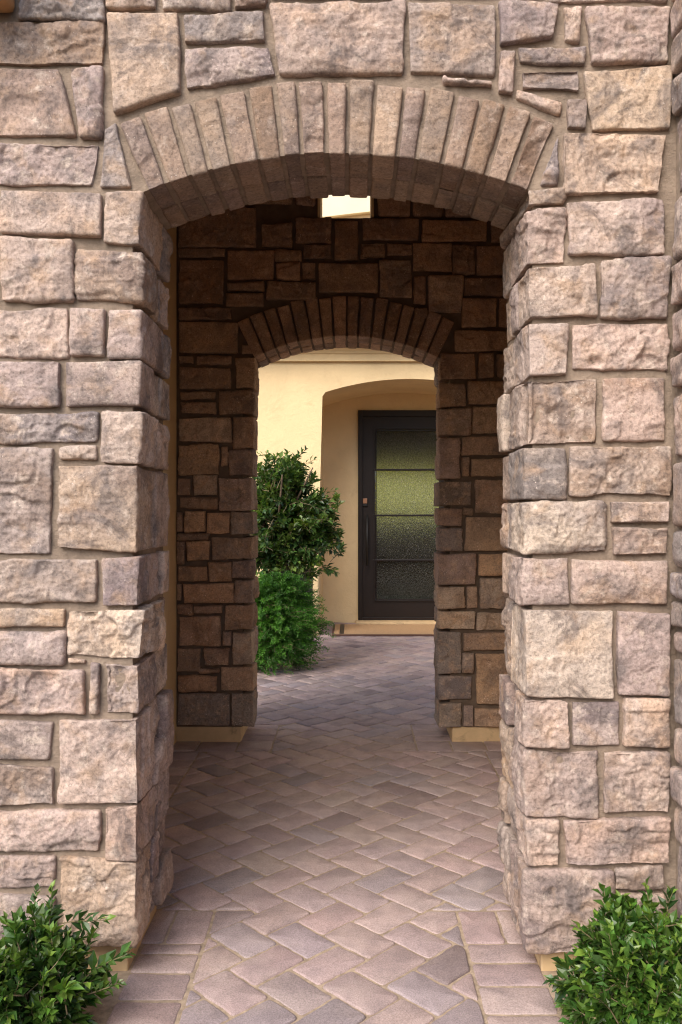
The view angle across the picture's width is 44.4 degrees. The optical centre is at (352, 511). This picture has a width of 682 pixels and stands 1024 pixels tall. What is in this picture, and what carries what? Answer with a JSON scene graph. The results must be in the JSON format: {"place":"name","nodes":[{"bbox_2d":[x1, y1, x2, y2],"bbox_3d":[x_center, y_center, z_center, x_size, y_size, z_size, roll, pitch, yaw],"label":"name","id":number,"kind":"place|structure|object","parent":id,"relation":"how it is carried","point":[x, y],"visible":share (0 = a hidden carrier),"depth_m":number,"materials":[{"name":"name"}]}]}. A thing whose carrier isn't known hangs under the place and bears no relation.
{"place":"outdoors","nodes":[
{"label":"outdoors","id":0,"kind":"place"},
{"bbox_2d":[75,622,575,1023],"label":"paver path","id":1,"kind":"structure","parent":0,"point":[230,993],"depth_m":3.22,"materials":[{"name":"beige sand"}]},
{"bbox_2d":[332,624,434,635],"bbox_3d":[0.507,1.348,9.585,1.485,0.018,0.870,0,0,0],"label":"doorstep","id":2,"kind":"object","parent":1,"relation":"on","point":[382,629],"visible":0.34,"depth_m":9.53,"materials":[{"name":"beige stone"}]},
{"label":"front bed","id":3,"kind":"structure","parent":1,"relation":"on","visible":0},
{"bbox_2d":[0,880,136,1023],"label":"leafy bush","id":4,"kind":"object","parent":3,"relation":"in","point":[44,964],"visible":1,"depth_m":2.15,"materials":[{"name":"green plant"}]},
{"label":"front bed","id":5,"kind":"structure","parent":1,"relation":"on","visible":0},
{"bbox_2d":[542,876,681,1023],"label":"leafy bush","id":6,"kind":"object","parent":5,"relation":"in","point":[625,964],"visible":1,"depth_m":2.13,"materials":[{"name":"green plant"}]},
{"label":"ground","id":7,"kind":"structure","parent":0,"visible":0},
{"bbox_2d":[163,227,176,743],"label":"stucco side wall","id":8,"kind":"structure","parent":7,"relation":"on","point":[170,607],"depth_m":4.84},
{"bbox_2d":[0,0,675,970],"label":"stone archway","id":9,"kind":"object","parent":7,"relation":"on","point":[538,132],"visible":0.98,"depth_m":2.44,"materials":[{"name":"stone"}]},
{"bbox_2d":[0,0,14,12],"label":"beam end","id":10,"kind":"structure","parent":9,"relation":"attached to","point":[7,6],"depth_m":2.42,"materials":[{"name":"brown wood"}]},
{"bbox_2d":[176,196,507,741],"bbox_3d":[0.000,-0.400,5.113,2.500,3.580,0.414,0,0,0],"label":"stone archway","id":11,"kind":"object","parent":7,"relation":"on","point":[264,284],"visible":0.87,"depth_m":4.93,"materials":[{"name":"stone"}]},
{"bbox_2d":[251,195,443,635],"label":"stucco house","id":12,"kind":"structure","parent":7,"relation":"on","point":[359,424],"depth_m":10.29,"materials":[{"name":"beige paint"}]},
{"bbox_2d":[358,410,443,619],"bbox_3d":[0.681,0.039,10.301,1.237,2.579,0.178,0,0,0],"label":"front door","id":13,"kind":"structure","parent":12,"relation":"in","point":[397,526],"depth_m":10.32,"materials":[{"name":"brown metal"}]},
{"bbox_2d":[669,0,681,919],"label":"stone wing wall","id":14,"kind":"structure","parent":7,"relation":"on","point":[675,587],"depth_m":2.40,"materials":[{"name":"beige stone"}]},
{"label":"planting bed","id":15,"kind":"structure","parent":0,"visible":0},
{"bbox_2d":[254,570,335,675],"bbox_3d":[-0.675,0.934,7.259,0.972,0.891,0.952,0,0,36],"label":"bush","id":16,"kind":"object","parent":15,"relation":"in","point":[292,621],"visible":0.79,"depth_m":7.08,"materials":[{"name":"green plant"}]},
{"bbox_2d":[250,446,346,631],"bbox_3d":[-0.707,0.385,7.742,1.188,2.013,1.213,0,0,-41],"label":"bush","id":17,"kind":"object","parent":15,"relation":"in","point":[294,515],"visible":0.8,"depth_m":7.52,"materials":[{"name":"green plant"}]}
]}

